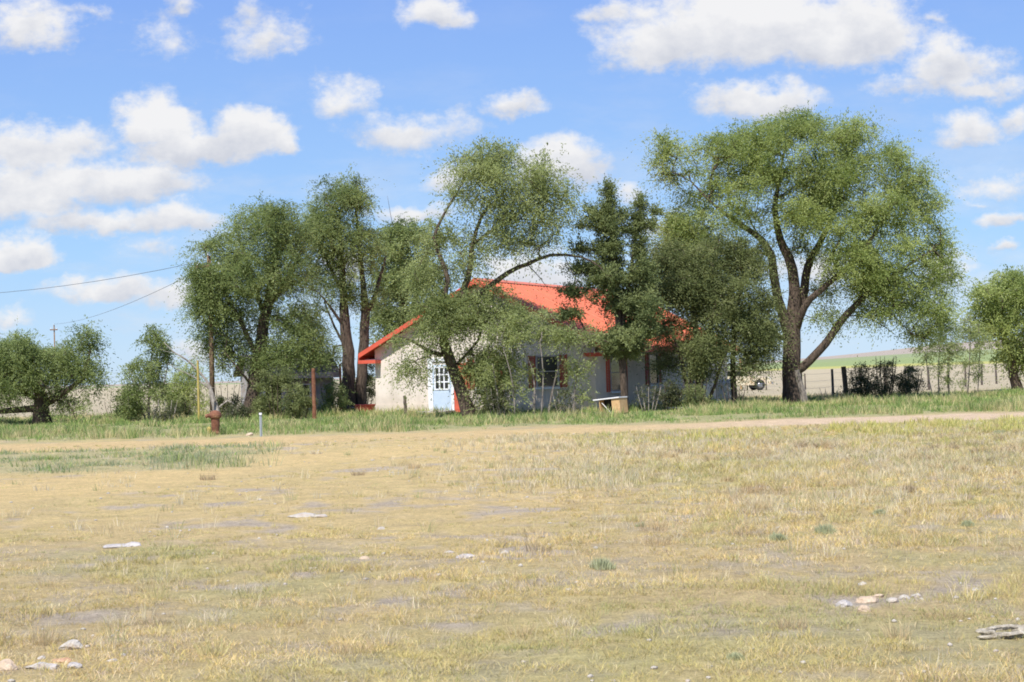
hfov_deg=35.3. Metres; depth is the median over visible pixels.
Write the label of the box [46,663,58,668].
field rock
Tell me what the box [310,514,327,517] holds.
field rock
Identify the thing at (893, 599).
field rock
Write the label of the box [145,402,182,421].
wild shrub
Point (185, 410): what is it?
wild shrub
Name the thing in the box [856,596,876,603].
field rock
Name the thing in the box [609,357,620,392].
window
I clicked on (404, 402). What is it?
burnt post
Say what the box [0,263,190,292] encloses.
power cable
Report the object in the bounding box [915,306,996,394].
leafy shrub
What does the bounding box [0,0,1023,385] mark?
sky
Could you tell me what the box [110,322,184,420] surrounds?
elm tree
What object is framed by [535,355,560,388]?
window
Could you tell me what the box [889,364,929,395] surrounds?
dry shrub
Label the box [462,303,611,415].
mesquite tree
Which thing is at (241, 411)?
wild shrub
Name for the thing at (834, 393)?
wild shrub
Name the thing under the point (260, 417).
metal stake
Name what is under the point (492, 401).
wild shrub
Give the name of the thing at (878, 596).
field rock
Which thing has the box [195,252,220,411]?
utility pole
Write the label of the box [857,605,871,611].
field rock
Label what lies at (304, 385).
window
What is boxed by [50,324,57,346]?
utility pole
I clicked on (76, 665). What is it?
field rock
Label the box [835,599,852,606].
field rock
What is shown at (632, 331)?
juniper tree
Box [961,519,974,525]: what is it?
sage tuft
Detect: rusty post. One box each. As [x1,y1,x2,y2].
[311,368,315,418]
[339,364,341,410]
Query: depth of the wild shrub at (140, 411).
73.83 m
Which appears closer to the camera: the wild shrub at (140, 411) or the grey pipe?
the grey pipe
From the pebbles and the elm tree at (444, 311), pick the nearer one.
the pebbles
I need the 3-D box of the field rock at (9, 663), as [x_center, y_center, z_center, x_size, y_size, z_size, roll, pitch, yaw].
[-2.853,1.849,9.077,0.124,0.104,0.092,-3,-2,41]
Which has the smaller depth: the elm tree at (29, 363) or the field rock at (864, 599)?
the field rock at (864, 599)
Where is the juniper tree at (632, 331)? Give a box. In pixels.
[546,173,672,409]
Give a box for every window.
[300,383,310,395]
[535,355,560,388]
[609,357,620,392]
[648,354,660,385]
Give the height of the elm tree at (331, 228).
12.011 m
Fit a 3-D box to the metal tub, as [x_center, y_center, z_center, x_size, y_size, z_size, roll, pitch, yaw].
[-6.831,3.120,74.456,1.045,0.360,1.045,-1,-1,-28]
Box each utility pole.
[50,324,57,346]
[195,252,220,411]
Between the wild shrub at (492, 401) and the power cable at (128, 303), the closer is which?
the wild shrub at (492, 401)
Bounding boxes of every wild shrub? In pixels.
[114,401,152,417]
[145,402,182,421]
[162,393,197,415]
[206,384,244,414]
[221,402,253,420]
[249,365,305,418]
[249,392,286,415]
[275,383,323,418]
[318,377,354,413]
[355,363,375,403]
[477,381,515,415]
[548,388,578,414]
[628,383,670,411]
[656,379,688,410]
[679,379,712,407]
[719,383,745,404]
[819,387,843,399]
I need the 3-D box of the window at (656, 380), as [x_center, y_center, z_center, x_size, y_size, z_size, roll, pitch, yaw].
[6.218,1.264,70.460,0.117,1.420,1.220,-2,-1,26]
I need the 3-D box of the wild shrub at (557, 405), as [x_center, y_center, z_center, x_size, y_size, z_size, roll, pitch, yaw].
[1.978,2.297,60.165,1.324,1.185,1.600,-2,-1,0]
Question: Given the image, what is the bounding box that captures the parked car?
[727,370,772,389]
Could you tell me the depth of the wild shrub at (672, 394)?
62.44 m
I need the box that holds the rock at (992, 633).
[975,624,1023,638]
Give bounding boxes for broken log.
[794,369,807,402]
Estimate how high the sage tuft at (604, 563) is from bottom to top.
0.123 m
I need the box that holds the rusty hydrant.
[205,410,221,434]
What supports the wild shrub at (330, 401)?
on the ground at (434, 512)
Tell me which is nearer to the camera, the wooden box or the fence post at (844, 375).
the wooden box
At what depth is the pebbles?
12.65 m
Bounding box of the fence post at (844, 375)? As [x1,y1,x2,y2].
[841,366,848,395]
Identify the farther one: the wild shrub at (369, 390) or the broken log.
the wild shrub at (369, 390)
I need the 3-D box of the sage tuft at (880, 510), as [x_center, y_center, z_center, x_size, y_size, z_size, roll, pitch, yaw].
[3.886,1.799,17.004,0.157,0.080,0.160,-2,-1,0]
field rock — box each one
[0,659,17,670]
[24,662,48,668]
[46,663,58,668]
[52,657,70,662]
[58,639,82,650]
[67,662,82,668]
[103,543,132,547]
[125,542,141,545]
[287,512,314,517]
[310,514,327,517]
[455,554,474,557]
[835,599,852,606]
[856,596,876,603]
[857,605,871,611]
[873,594,884,597]
[886,597,898,602]
[899,594,909,599]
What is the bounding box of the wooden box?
[593,396,627,412]
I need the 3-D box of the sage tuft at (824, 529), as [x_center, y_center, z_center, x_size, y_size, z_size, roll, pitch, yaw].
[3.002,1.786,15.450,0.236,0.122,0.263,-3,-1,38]
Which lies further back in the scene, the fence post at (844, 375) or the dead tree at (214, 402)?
the fence post at (844, 375)
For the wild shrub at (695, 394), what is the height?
1.319 m
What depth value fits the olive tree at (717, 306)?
65.37 m
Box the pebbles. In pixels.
[1,427,1020,681]
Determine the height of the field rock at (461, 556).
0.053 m
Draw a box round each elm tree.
[0,315,126,423]
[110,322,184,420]
[155,191,346,414]
[284,162,409,410]
[351,196,456,369]
[369,132,614,416]
[623,101,983,403]
[950,264,1023,389]
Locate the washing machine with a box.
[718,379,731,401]
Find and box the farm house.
[358,278,739,413]
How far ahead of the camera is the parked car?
109.31 m
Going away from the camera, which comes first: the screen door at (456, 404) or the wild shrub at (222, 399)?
the screen door at (456, 404)
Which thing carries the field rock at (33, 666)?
on the ground at (434, 512)
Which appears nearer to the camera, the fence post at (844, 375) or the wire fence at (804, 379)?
the fence post at (844, 375)
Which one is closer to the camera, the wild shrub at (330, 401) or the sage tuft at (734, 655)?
the sage tuft at (734, 655)
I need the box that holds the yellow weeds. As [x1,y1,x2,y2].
[573,413,1023,448]
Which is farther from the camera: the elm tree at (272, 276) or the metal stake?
the elm tree at (272, 276)
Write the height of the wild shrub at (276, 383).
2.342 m
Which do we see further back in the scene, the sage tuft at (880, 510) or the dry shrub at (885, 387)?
the dry shrub at (885, 387)
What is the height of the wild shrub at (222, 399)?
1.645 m
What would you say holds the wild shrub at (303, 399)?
on the ground at (434, 512)
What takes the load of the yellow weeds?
on the ground at (434, 512)
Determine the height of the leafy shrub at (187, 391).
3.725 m
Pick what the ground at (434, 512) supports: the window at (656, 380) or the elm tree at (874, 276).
the elm tree at (874, 276)
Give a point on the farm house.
(605, 381)
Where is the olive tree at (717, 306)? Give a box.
[631,221,807,402]
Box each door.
[433,365,451,409]
[454,364,467,411]
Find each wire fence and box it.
[747,374,805,389]
[801,364,997,395]
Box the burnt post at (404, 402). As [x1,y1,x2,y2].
[403,396,406,413]
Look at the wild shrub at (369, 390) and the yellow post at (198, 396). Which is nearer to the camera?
the yellow post at (198, 396)
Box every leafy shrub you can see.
[144,348,231,412]
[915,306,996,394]
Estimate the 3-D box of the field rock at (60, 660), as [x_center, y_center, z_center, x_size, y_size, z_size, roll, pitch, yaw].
[-2.615,1.865,9.343,0.119,0.041,0.079,-2,-1,16]
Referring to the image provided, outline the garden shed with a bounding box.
[233,353,338,410]
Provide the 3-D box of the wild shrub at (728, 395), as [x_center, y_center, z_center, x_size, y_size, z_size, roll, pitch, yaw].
[8.708,2.225,64.025,1.205,1.109,0.428,-2,-1,25]
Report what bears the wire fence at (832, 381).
on the ground at (434, 512)
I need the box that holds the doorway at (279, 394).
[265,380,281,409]
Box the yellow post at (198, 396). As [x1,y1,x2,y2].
[197,360,199,419]
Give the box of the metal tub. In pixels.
[352,404,375,411]
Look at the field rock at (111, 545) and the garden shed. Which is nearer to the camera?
the field rock at (111, 545)
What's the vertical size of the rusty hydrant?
0.780 m
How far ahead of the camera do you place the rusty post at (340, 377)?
72.48 m
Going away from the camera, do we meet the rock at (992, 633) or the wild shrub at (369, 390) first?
the rock at (992, 633)
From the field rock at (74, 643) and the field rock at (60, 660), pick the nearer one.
the field rock at (60, 660)
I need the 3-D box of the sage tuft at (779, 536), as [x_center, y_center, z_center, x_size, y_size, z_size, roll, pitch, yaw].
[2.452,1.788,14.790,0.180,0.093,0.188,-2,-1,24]
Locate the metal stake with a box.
[259,413,261,435]
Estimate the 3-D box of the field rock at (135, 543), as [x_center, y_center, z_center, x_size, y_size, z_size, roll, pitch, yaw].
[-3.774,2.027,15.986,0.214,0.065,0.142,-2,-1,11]
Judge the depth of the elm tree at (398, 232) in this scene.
85.14 m
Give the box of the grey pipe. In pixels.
[715,350,717,402]
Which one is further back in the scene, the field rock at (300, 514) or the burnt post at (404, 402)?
the burnt post at (404, 402)
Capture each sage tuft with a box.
[588,554,615,569]
[726,651,744,660]
[769,531,787,540]
[813,522,837,533]
[872,509,885,514]
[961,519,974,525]
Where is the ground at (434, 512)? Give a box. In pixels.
[0,338,1023,681]
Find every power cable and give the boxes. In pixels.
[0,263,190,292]
[60,280,179,323]
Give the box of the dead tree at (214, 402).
[161,342,234,410]
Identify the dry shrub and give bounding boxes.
[840,361,879,397]
[861,356,905,396]
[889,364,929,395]
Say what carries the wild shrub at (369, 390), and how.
on the ground at (434, 512)
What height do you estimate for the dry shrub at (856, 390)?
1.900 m
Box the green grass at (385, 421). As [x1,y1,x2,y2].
[0,385,1023,473]
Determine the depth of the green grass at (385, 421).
53.67 m
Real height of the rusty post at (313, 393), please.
2.185 m
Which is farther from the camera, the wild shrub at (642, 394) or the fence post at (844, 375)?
the fence post at (844, 375)
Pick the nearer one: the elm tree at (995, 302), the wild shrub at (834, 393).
the wild shrub at (834, 393)
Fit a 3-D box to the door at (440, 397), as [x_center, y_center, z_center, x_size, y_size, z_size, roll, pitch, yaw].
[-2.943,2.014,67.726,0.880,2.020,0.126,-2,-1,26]
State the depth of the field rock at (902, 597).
10.88 m
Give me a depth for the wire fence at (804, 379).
107.66 m

